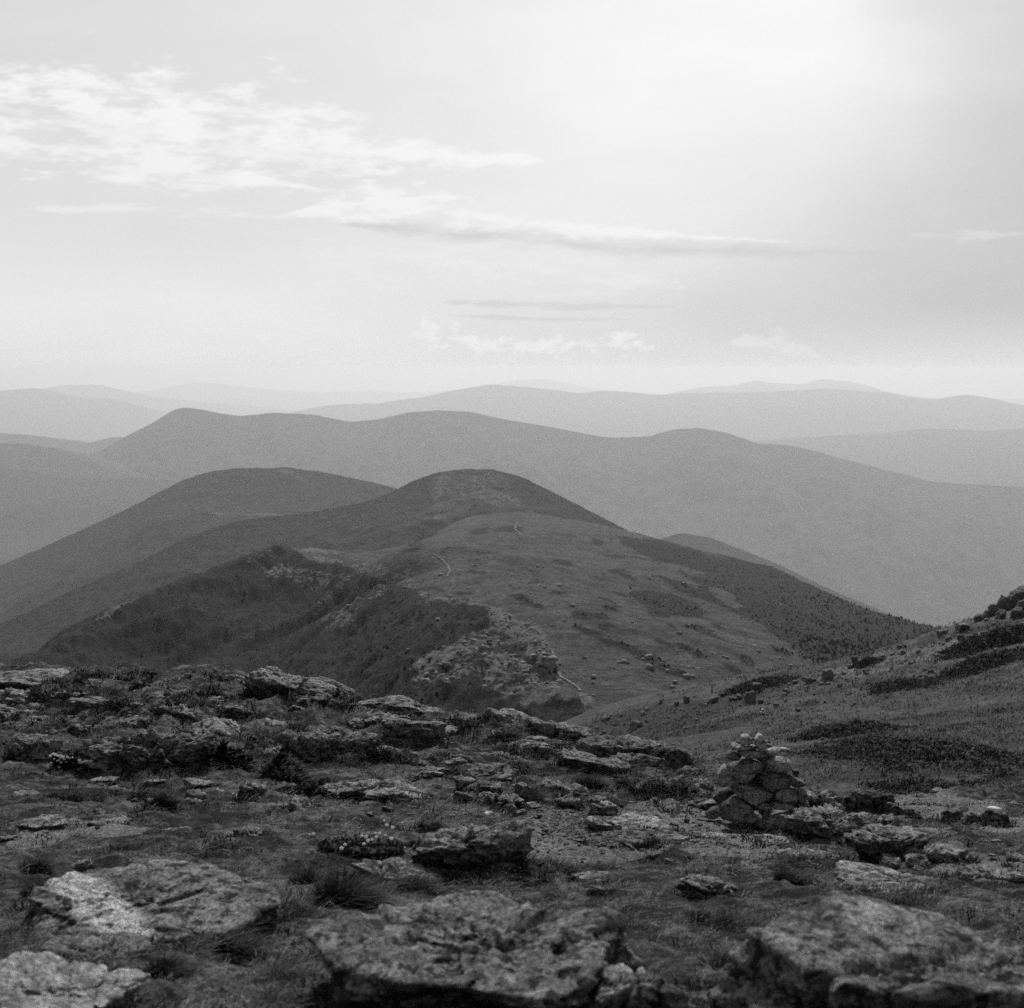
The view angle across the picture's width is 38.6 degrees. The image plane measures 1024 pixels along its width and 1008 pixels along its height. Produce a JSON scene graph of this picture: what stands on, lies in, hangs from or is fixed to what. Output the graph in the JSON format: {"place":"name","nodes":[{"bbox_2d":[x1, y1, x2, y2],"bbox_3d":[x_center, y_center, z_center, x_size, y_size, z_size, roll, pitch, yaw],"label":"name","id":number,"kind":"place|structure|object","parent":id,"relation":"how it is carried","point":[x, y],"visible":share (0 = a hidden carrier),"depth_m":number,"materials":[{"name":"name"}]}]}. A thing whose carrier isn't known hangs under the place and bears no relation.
{"place":"outdoors","nodes":[
{"label":"outdoors","id":0,"kind":"place"},
{"bbox_2d":[0,433,123,454],"bbox_3d":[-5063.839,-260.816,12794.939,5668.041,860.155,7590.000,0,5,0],"label":"mountain","id":1,"kind":"structure","parent":0,"point":[91,448],"depth_m":12915.29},
{"bbox_2d":[0,444,156,478],"bbox_3d":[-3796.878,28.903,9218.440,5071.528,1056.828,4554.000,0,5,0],"label":"hill","id":2,"kind":"structure","parent":0,"point":[49,460],"depth_m":9221.35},
{"bbox_2d":[0,388,167,441],"bbox_3d":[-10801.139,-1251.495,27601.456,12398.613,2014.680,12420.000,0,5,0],"label":"mountain","id":3,"kind":"structure","parent":0,"point":[39,412],"depth_m":26357.99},
{"bbox_2d":[0,466,179,564],"bbox_3d":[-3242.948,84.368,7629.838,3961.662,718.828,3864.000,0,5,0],"label":"hill","id":4,"kind":"structure","parent":0,"point":[38,510],"depth_m":7254.89,"materials":[{"name":"grey"}]},
{"bbox_2d":[44,385,298,415],"bbox_3d":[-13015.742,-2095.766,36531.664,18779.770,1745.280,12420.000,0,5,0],"label":"mountain","id":5,"kind":"structure","parent":0,"point":[150,402],"depth_m":36442.07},
{"bbox_2d":[0,467,396,623],"bbox_3d":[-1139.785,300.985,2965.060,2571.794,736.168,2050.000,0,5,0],"label":"hill","id":6,"kind":"structure","parent":0,"point":[156,523],"depth_m":2884.97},
{"bbox_2d":[0,469,626,663],"bbox_3d":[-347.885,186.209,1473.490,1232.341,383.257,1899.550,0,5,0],"label":"hill","id":7,"kind":"structure","parent":0,"point":[425,507],"depth_m":1723.48,"materials":[{"name":"plant"}]},
{"bbox_2d":[287,403,373,420],"bbox_3d":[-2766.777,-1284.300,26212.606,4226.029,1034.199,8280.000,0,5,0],"label":"mountain","id":8,"kind":"structure","parent":0,"point":[341,412],"depth_m":25754.27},
{"bbox_2d":[10,512,938,722],"bbox_3d":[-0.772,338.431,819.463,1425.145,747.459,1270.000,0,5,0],"label":"ridge","id":9,"kind":"structure","parent":0,"point":[592,547],"depth_m":534.82,"materials":[{"name":"plant"}]},
{"bbox_2d":[121,546,792,697],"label":"rubble","id":10,"kind":"object","parent":9,"relation":"on","point":[482,647],"visible":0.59,"depth_m":297.89,"materials":[{"name":"stone"}]},
{"bbox_2d":[14,527,938,704],"bbox_3d":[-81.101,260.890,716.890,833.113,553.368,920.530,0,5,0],"label":"forest","id":11,"kind":"object","parent":9,"relation":"on","point":[833,643],"visible":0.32,"depth_m":564.32,"materials":[{"name":"plant"}]},
{"bbox_2d":[0,661,1023,1007],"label":"ground","id":12,"kind":"structure","parent":0,"point":[654,953],"depth_m":10.03,"materials":[{"name":"plant"}]},
{"bbox_2d":[0,687,33,705],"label":"stone","id":13,"kind":"object","parent":12,"relation":"on","point":[10,696],"visible":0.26,"depth_m":19.17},
{"bbox_2d":[3,733,62,761],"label":"boulder","id":14,"kind":"object","parent":12,"relation":"on","point":[22,746],"visible":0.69,"depth_m":13.79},
{"bbox_2d":[0,668,68,688],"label":"boulder","id":15,"kind":"object","parent":12,"relation":"on","point":[16,679],"visible":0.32,"depth_m":20.49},
{"bbox_2d":[7,814,67,830],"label":"boulder","id":16,"kind":"object","parent":12,"relation":"on","point":[42,821],"visible":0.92,"depth_m":9.91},
{"bbox_2d":[14,854,69,874],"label":"tussock","id":17,"kind":"object","parent":12,"relation":"on","point":[43,866],"visible":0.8,"depth_m":8.38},
{"bbox_2d":[46,748,83,769],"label":"cushion plant","id":18,"kind":"object","parent":12,"relation":"on","point":[66,759],"visible":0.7,"depth_m":12.94,"materials":[{"name":"grey plant"}]},
{"bbox_2d":[0,950,150,1007],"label":"boulder","id":19,"kind":"object","parent":12,"relation":"on","point":[33,980],"visible":1,"depth_m":4.77,"materials":[{"name":"stone"}]},
{"bbox_2d":[41,786,112,801],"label":"tussock","id":20,"kind":"object","parent":12,"relation":"on","point":[77,796],"visible":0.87,"depth_m":11.07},
{"bbox_2d":[38,931,150,958],"bbox_3d":[-1.627,1.764,5.737,0.410,0.111,0.310,7,6,6],"label":"tussock","id":21,"kind":"object","parent":12,"relation":"on","point":[51,942],"visible":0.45,"depth_m":5.71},
{"bbox_2d":[64,706,131,725],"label":"stone","id":22,"kind":"object","parent":12,"relation":"on","point":[71,720],"visible":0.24,"depth_m":17.92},
{"bbox_2d":[68,696,143,712],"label":"boulder","id":23,"kind":"object","parent":12,"relation":"on","point":[75,704],"visible":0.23,"depth_m":18.26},
{"bbox_2d":[86,815,131,825],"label":"boulder","id":24,"kind":"object","parent":12,"relation":"on","point":[102,821],"visible":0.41,"depth_m":9.98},
{"bbox_2d":[101,715,149,728],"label":"stone","id":25,"kind":"object","parent":12,"relation":"on","point":[135,722],"visible":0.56,"depth_m":17.35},
{"bbox_2d":[119,780,170,802],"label":"tussock","id":26,"kind":"object","parent":12,"relation":"on","point":[138,795],"visible":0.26,"depth_m":11.55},
{"bbox_2d":[74,728,218,769],"bbox_3d":[-3.264,2.307,13.135,1.334,0.594,0.692,-1,5,-10],"label":"boulder","id":27,"kind":"object","parent":12,"relation":"on","point":[142,748],"visible":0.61,"depth_m":12.95,"materials":[{"name":"stone"}]},
{"bbox_2d":[27,859,280,943],"bbox_3d":[-1.613,1.870,6.534,1.186,0.364,1.063,4,12,7],"label":"boulder","id":28,"kind":"object","parent":12,"relation":"on","point":[157,895],"visible":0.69,"depth_m":6.44,"materials":[{"name":"stone"}]},
{"bbox_2d":[148,788,194,810],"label":"tussock","id":29,"kind":"object","parent":12,"relation":"on","point":[165,800],"visible":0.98,"depth_m":10.66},
{"bbox_2d":[136,945,215,978],"bbox_3d":[-1.208,1.651,5.231,0.308,0.123,0.275,5,7,42],"label":"tussock","id":30,"kind":"object","parent":12,"relation":"on","point":[165,968],"visible":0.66,"depth_m":5.23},
{"bbox_2d":[153,704,215,719],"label":"stone","id":31,"kind":"object","parent":12,"relation":"on","point":[182,711],"visible":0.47,"depth_m":17.68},
{"bbox_2d":[182,777,215,789],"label":"boulder","id":32,"kind":"object","parent":12,"relation":"on","point":[192,782],"visible":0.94,"depth_m":12.21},
{"bbox_2d":[183,717,241,740],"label":"boulder","id":33,"kind":"object","parent":12,"relation":"on","point":[213,727],"visible":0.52,"depth_m":16.16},
{"bbox_2d":[204,738,265,772],"bbox_3d":[-2.579,2.346,13.408,0.734,0.466,0.927,-2,6,-24],"label":"dwarf spruce","id":34,"kind":"object","parent":12,"relation":"on","point":[236,757],"visible":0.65,"depth_m":13.20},
{"bbox_2d":[201,925,285,965],"bbox_3d":[-1.084,1.814,6.032,0.339,0.147,0.356,-4,7,-39],"label":"tussock","id":35,"kind":"object","parent":12,"relation":"on","point":[232,945],"visible":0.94,"depth_m":6.02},
{"bbox_2d":[231,826,264,837],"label":"boulder","id":36,"kind":"object","parent":12,"relation":"on","point":[245,831],"visible":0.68,"depth_m":9.57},
{"bbox_2d":[237,780,267,801],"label":"stone","id":37,"kind":"object","parent":12,"relation":"on","point":[247,788],"visible":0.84,"depth_m":11.59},
{"bbox_2d":[256,751,315,784],"bbox_3d":[-1.981,2.385,12.953,0.564,0.427,1.026,0,5,0],"label":"dwarf spruce","id":38,"kind":"object","parent":12,"relation":"on","point":[281,766],"visible":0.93,"depth_m":12.78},
{"bbox_2d":[242,666,354,697],"bbox_3d":[-2.831,2.494,19.305,1.501,0.540,0.850,12,3,-10],"label":"boulder","id":39,"kind":"object","parent":12,"relation":"on","point":[266,681],"visible":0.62,"depth_m":19.01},
{"bbox_2d":[287,794,312,809],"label":"stone","id":40,"kind":"object","parent":12,"relation":"on","point":[297,802],"visible":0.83,"depth_m":11.09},
{"bbox_2d":[287,862,331,884],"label":"tussock","id":41,"kind":"object","parent":12,"relation":"on","point":[302,880],"visible":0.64,"depth_m":8.41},
{"bbox_2d":[298,776,350,797],"bbox_3d":[-1.573,2.388,12.201,0.490,0.289,1.039,0,5,0],"label":"dwarf spruce","id":42,"kind":"object","parent":12,"relation":"on","point":[316,786],"visible":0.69,"depth_m":11.95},
{"bbox_2d":[275,729,381,761],"bbox_3d":[-1.859,2.539,14.802,1.102,0.462,0.520,0,5,0],"label":"boulder","id":43,"kind":"object","parent":12,"relation":"on","point":[320,744],"visible":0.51,"depth_m":14.67,"materials":[{"name":"stone"}]},
{"bbox_2d":[308,819,405,860],"bbox_3d":[-1.052,2.197,9.765,0.605,0.283,1.347,-1,5,-10],"label":"cushion plant","id":44,"kind":"object","parent":12,"relation":"on","point":[368,847],"visible":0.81,"depth_m":9.23,"materials":[{"name":"grey plant"}]},
{"bbox_2d":[301,859,417,909],"bbox_3d":[-0.785,1.954,7.461,0.593,0.261,0.627,4,7,37],"label":"tussock","id":45,"kind":"object","parent":12,"relation":"on","point":[360,891],"visible":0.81,"depth_m":7.46,"materials":[{"name":"plant"}]},
{"bbox_2d":[321,778,429,801],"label":"boulder","id":46,"kind":"object","parent":12,"relation":"on","point":[377,789],"visible":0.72,"depth_m":11.99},
{"bbox_2d":[348,709,411,727],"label":"stone","id":47,"kind":"object","parent":12,"relation":"on","point":[379,714],"visible":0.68,"depth_m":17.87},
{"bbox_2d":[350,857,441,882],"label":"boulder","id":48,"kind":"object","parent":12,"relation":"on","point":[392,864],"visible":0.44,"depth_m":8.30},
{"bbox_2d":[345,695,446,715],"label":"boulder","id":49,"kind":"object","parent":12,"relation":"on","point":[398,702],"visible":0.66,"depth_m":18.46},
{"bbox_2d":[368,867,451,895],"bbox_3d":[-0.563,2.082,8.053,0.532,0.120,0.421,3,6,26],"label":"tussock","id":50,"kind":"object","parent":12,"relation":"on","point":[423,884],"visible":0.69,"depth_m":8.03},
{"bbox_2d":[392,750,435,766],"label":"stone","id":51,"kind":"object","parent":12,"relation":"on","point":[430,756],"visible":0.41,"depth_m":14.81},
{"bbox_2d":[381,718,448,744],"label":"boulder","id":52,"kind":"object","parent":12,"relation":"on","point":[396,728],"visible":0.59,"depth_m":16.08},
{"bbox_2d":[412,817,453,832],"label":"tussock","id":53,"kind":"object","parent":12,"relation":"on","point":[422,825],"visible":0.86,"depth_m":10.41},
{"bbox_2d":[410,820,534,870],"bbox_3d":[-0.236,2.105,8.556,0.734,0.484,0.346,-1,5,-7],"label":"boulder","id":54,"kind":"object","parent":12,"relation":"on","point":[459,847],"visible":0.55,"depth_m":8.46,"materials":[{"name":"stone"}]},
{"bbox_2d":[302,890,643,1007],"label":"boulder","id":55,"kind":"object","parent":12,"relation":"on","point":[469,949],"visible":0.87,"depth_m":4.87,"materials":[{"name":"stone"}]},
{"bbox_2d":[462,762,518,780],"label":"stone","id":56,"kind":"object","parent":12,"relation":"on","point":[506,774],"visible":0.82,"depth_m":14.29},
{"bbox_2d":[478,791,524,808],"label":"boulder","id":57,"kind":"object","parent":12,"relation":"on","point":[492,799],"visible":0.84,"depth_m":12.10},
{"bbox_2d":[484,708,529,723],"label":"boulder","id":58,"kind":"object","parent":12,"relation":"on","point":[505,714],"visible":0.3,"depth_m":17.66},
{"bbox_2d":[0,666,1023,1007],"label":"undergrowth","id":59,"kind":"object","parent":12,"relation":"on","point":[344,704],"visible":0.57,"depth_m":13.26,"materials":[{"name":"plant"}]},
{"bbox_2d":[507,782,559,804],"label":"tussock","id":60,"kind":"object","parent":12,"relation":"on","point":[535,796],"visible":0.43,"depth_m":12.64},
{"bbox_2d":[512,736,565,749],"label":"boulder","id":61,"kind":"object","parent":12,"relation":"on","point":[532,742],"visible":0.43,"depth_m":16.33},
{"bbox_2d":[519,717,597,740],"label":"boulder","id":62,"kind":"object","parent":12,"relation":"on","point":[550,728],"visible":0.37,"depth_m":17.09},
{"bbox_2d":[554,793,584,808],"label":"stone","id":63,"kind":"object","parent":12,"relation":"on","point":[569,800],"visible":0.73,"depth_m":12.41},
{"bbox_2d":[560,782,588,796],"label":"stone","id":64,"kind":"object","parent":12,"relation":"on","point":[575,789],"visible":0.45,"depth_m":13.08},
{"bbox_2d":[533,851,634,882],"bbox_3d":[0.430,2.333,9.322,0.699,0.144,0.705,0,5,0],"label":"tussock","id":65,"kind":"object","parent":12,"relation":"on","point":[561,865],"visible":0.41,"depth_m":9.34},
{"bbox_2d":[571,870,609,880],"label":"boulder","id":66,"kind":"object","parent":12,"relation":"on","point":[593,874],"visible":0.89,"depth_m":8.82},
{"bbox_2d":[569,771,615,789],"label":"tussock","id":67,"kind":"object","parent":12,"relation":"on","point":[590,783],"visible":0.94,"depth_m":13.71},
{"bbox_2d":[557,748,630,772],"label":"boulder","id":68,"kind":"object","parent":12,"relation":"on","point":[581,759],"visible":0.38,"depth_m":14.57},
{"bbox_2d":[584,816,613,830],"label":"boulder","id":69,"kind":"object","parent":12,"relation":"on","point":[592,822],"visible":0.84,"depth_m":11.02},
{"bbox_2d":[588,800,617,815],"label":"stone","id":70,"kind":"object","parent":12,"relation":"on","point":[607,808],"visible":0.79,"depth_m":12.22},
{"bbox_2d":[336,792,927,867],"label":"gravel","id":71,"kind":"structure","parent":12,"relation":"on","point":[569,820],"depth_m":11.04,"materials":[{"name":"stone"}]},
{"bbox_2d":[609,752,664,768],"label":"boulder","id":72,"kind":"object","parent":12,"relation":"on","point":[653,761],"visible":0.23,"depth_m":15.33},
{"bbox_2d":[575,734,700,773],"bbox_3d":[1.383,2.838,16.142,1.458,0.556,0.619,10,5,-1],"label":"boulder","id":73,"kind":"object","parent":12,"relation":"on","point":[605,745],"visible":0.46,"depth_m":15.97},
{"bbox_2d":[587,963,695,1007],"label":"boulder","id":74,"kind":"object","parent":12,"relation":"on","point":[621,985],"visible":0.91,"depth_m":4.53,"materials":[{"name":"stone"}]},
{"bbox_2d":[604,813,679,829],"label":"boulder","id":75,"kind":"object","parent":12,"relation":"on","point":[625,820],"visible":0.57,"depth_m":11.49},
{"bbox_2d":[633,834,679,849],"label":"tussock","id":76,"kind":"object","parent":12,"relation":"on","point":[652,842],"visible":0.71,"depth_m":10.06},
{"bbox_2d":[685,798,717,809],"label":"boulder","id":77,"kind":"object","parent":12,"relation":"on","point":[705,803],"visible":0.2,"depth_m":13.18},
{"bbox_2d":[674,873,738,896],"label":"boulder","id":78,"kind":"object","parent":12,"relation":"on","point":[699,883],"visible":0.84,"depth_m":8.20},
{"bbox_2d":[698,944,736,971],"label":"tussock","id":79,"kind":"object","parent":12,"relation":"on","point":[722,963],"visible":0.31,"depth_m":5.67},
{"bbox_2d":[685,902,769,932],"bbox_3d":[1.067,1.975,6.924,0.436,0.142,0.458,-4,7,-40],"label":"tussock","id":80,"kind":"object","parent":12,"relation":"on","point":[723,918],"visible":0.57,"depth_m":6.95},
{"bbox_2d":[705,733,809,831],"bbox_3d":[2.040,2.307,12.411,0.882,0.795,0.829,0,5,0],"label":"cairn","id":81,"kind":"object","parent":12,"relation":"on","point":[754,776],"visible":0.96,"depth_m":12.14,"materials":[{"name":"stone"}]},
{"bbox_2d":[771,862,826,885],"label":"tussock","id":82,"kind":"object","parent":12,"relation":"on","point":[791,876],"visible":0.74,"depth_m":8.75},
{"bbox_2d":[778,850,836,870],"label":"tussock","id":83,"kind":"object","parent":12,"relation":"on","point":[802,863],"visible":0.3,"depth_m":9.64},
{"bbox_2d":[776,847,842,859],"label":"boulder","id":84,"kind":"object","parent":12,"relation":"on","point":[796,852],"visible":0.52,"depth_m":10.09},
{"bbox_2d":[796,789,841,809],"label":"boulder","id":85,"kind":"object","parent":12,"relation":"on","point":[816,798],"visible":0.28,"depth_m":13.64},
{"bbox_2d":[780,803,867,837],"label":"boulder","id":86,"kind":"object","parent":12,"relation":"on","point":[827,820],"visible":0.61,"depth_m":11.47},
{"bbox_2d":[706,890,1023,1007],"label":"boulder","id":87,"kind":"object","parent":12,"relation":"on","point":[834,949],"visible":0.99,"depth_m":4.50,"materials":[{"name":"stone"}]},
{"bbox_2d":[843,788,895,813],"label":"boulder","id":88,"kind":"object","parent":12,"relation":"on","point":[860,800],"visible":0.54,"depth_m":13.34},
{"bbox_2d":[833,860,930,892],"bbox_3d":[2.202,2.230,8.566,0.735,0.063,0.524,3,6,33],"label":"boulder","id":89,"kind":"object","parent":12,"relation":"on","point":[851,871],"visible":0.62,"depth_m":8.65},
{"bbox_2d":[843,823,932,864],"bbox_3d":[2.543,2.350,9.832,0.445,0.357,0.662,4,7,38],"label":"boulder","id":90,"kind":"object","parent":12,"relation":"on","point":[871,842],"visible":0.66,"depth_m":9.73,"materials":[{"name":"stone"}]},
{"bbox_2d":[879,853,901,869],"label":"stone","id":91,"kind":"object","parent":12,"relation":"on","point":[887,859],"visible":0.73,"depth_m":9.49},
{"bbox_2d":[884,802,922,819],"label":"boulder","id":92,"kind":"object","parent":12,"relation":"on","point":[894,808],"visible":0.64,"depth_m":13.09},
{"bbox_2d":[904,840,970,867],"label":"boulder","id":93,"kind":"object","parent":12,"relation":"on","point":[944,851],"visible":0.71,"depth_m":9.47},
{"bbox_2d":[940,807,963,823],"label":"stone","id":94,"kind":"object","parent":12,"relation":"on","point":[957,812],"visible":0.92,"depth_m":13.09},
{"bbox_2d":[949,863,1023,881],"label":"boulder","id":95,"kind":"object","parent":12,"relation":"on","point":[974,871],"visible":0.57,"depth_m":8.65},
{"bbox_2d":[981,808,1009,824],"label":"boulder","id":96,"kind":"object","parent":12,"relation":"on","point":[989,814],"visible":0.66,"depth_m":12.31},
{"bbox_2d":[0,0,1023,398],"label":"sky","id":97,"kind":"structure","parent":0,"point":[640,196],"materials":[{"name":"white"}]},
{"bbox_2d":[92,408,1023,627],"bbox_3d":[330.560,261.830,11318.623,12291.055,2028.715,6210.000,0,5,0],"label":"mountain","id":98,"kind":"structure","parent":0,"point":[918,550],"depth_m":10176.83,"materials":[{"name":"grey"}]},
{"bbox_2d":[133,379,1023,410],"bbox_3d":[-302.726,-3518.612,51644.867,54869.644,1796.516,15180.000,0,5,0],"label":"mountain","id":99,"kind":"structure","parent":0,"point":[243,395],"depth_m":50529.08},
{"bbox_2d":[344,385,1023,441],"bbox_3d":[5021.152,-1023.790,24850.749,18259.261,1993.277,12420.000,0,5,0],"label":"mountain","id":100,"kind":"structure","parent":0,"point":[755,416],"depth_m":23605.25,"materials":[{"name":"grey"}]},
{"bbox_2d":[660,533,888,614],"bbox_3d":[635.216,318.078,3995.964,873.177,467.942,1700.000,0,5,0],"label":"hill","id":101,"kind":"structure","parent":0,"point":[706,544],"depth_m":3999.39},
{"bbox_2d":[564,610,1023,792],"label":"hillside","id":102,"kind":"structure","parent":0,"point":[702,694],"depth_m":86.36,"materials":[{"name":"plant"}]},
{"bbox_2d":[718,673,801,695],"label":"krummholz","id":103,"kind":"object","parent":102,"relation":"on","point":[773,680],"visible":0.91,"depth_m":121.70,"materials":[{"name":"plant"}]},
{"bbox_2d":[573,607,1023,793],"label":"heath","id":104,"kind":"object","parent":102,"relation":"on","point":[950,725],"visible":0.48,"depth_m":78.14,"materials":[{"name":"plant"}]},
{"bbox_2d":[777,718,923,744],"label":"krummholz","id":105,"kind":"object","parent":102,"relation":"on","point":[850,729],"visible":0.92,"depth_m":61.81,"materials":[{"name":"plant"}]},
{"bbox_2d":[846,655,883,668],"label":"krummholz","id":106,"kind":"object","parent":102,"relation":"on","point":[861,663],"visible":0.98,"depth_m":113.86,"materials":[{"name":"plant"}]},
{"bbox_2d":[859,674,952,695],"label":"krummholz","id":107,"kind":"object","parent":102,"relation":"on","point":[890,685],"visible":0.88,"depth_m":92.03,"materials":[{"name":"plant"}]},
{"bbox_2d":[788,730,1023,778],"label":"krummholz","id":108,"kind":"object","parent":102,"relation":"on","point":[890,750],"visible":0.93,"depth_m":44.58,"materials":[{"name":"plant"}]},
{"bbox_2d":[850,773,971,793],"bbox_3d":[9.922,6.783,34.619,2.662,2.133,9.219,0,5,0],"label":"krummholz","id":109,"kind":"object","parent":102,"relation":"on","point":[924,785],"visible":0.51,"depth_m":35.09,"materials":[{"name":"plant"}]},
{"bbox_2d":[919,622,1023,663],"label":"krummholz","id":110,"kind":"object","parent":102,"relation":"on","point":[1000,636],"visible":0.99,"depth_m":102.64,"materials":[{"name":"plant"}]},
{"bbox_2d":[931,645,1023,680],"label":"krummholz","id":111,"kind":"object","parent":102,"relation":"on","point":[984,661],"visible":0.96,"depth_m":93.27,"materials":[{"name":"plant"}]},
{"bbox_2d":[958,769,1023,784],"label":"krummholz","id":112,"kind":"object","parent":102,"relation":"on","point":[1001,774],"visible":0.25,"depth_m":35.72,"materials":[{"name":"plant"}]},
{"bbox_2d":[966,743,1023,771],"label":"krummholz","id":113,"kind":"object","parent":102,"relation":"on","point":[999,754],"visible":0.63,"depth_m":43.46,"materials":[{"name":"plant"}]},
{"bbox_2d":[669,379,933,398],"bbox_3d":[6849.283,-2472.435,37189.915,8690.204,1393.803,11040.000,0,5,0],"label":"mountain","id":114,"kind":"structure","parent":0,"point":[756,386],"depth_m":36568.14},
{"bbox_2d":[754,428,1023,486],"bbox_3d":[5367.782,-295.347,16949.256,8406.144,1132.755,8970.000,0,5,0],"label":"mountain","id":115,"kind":"structure","parent":0,"point":[993,457],"depth_m":15898.42,"materials":[{"name":"grey"}]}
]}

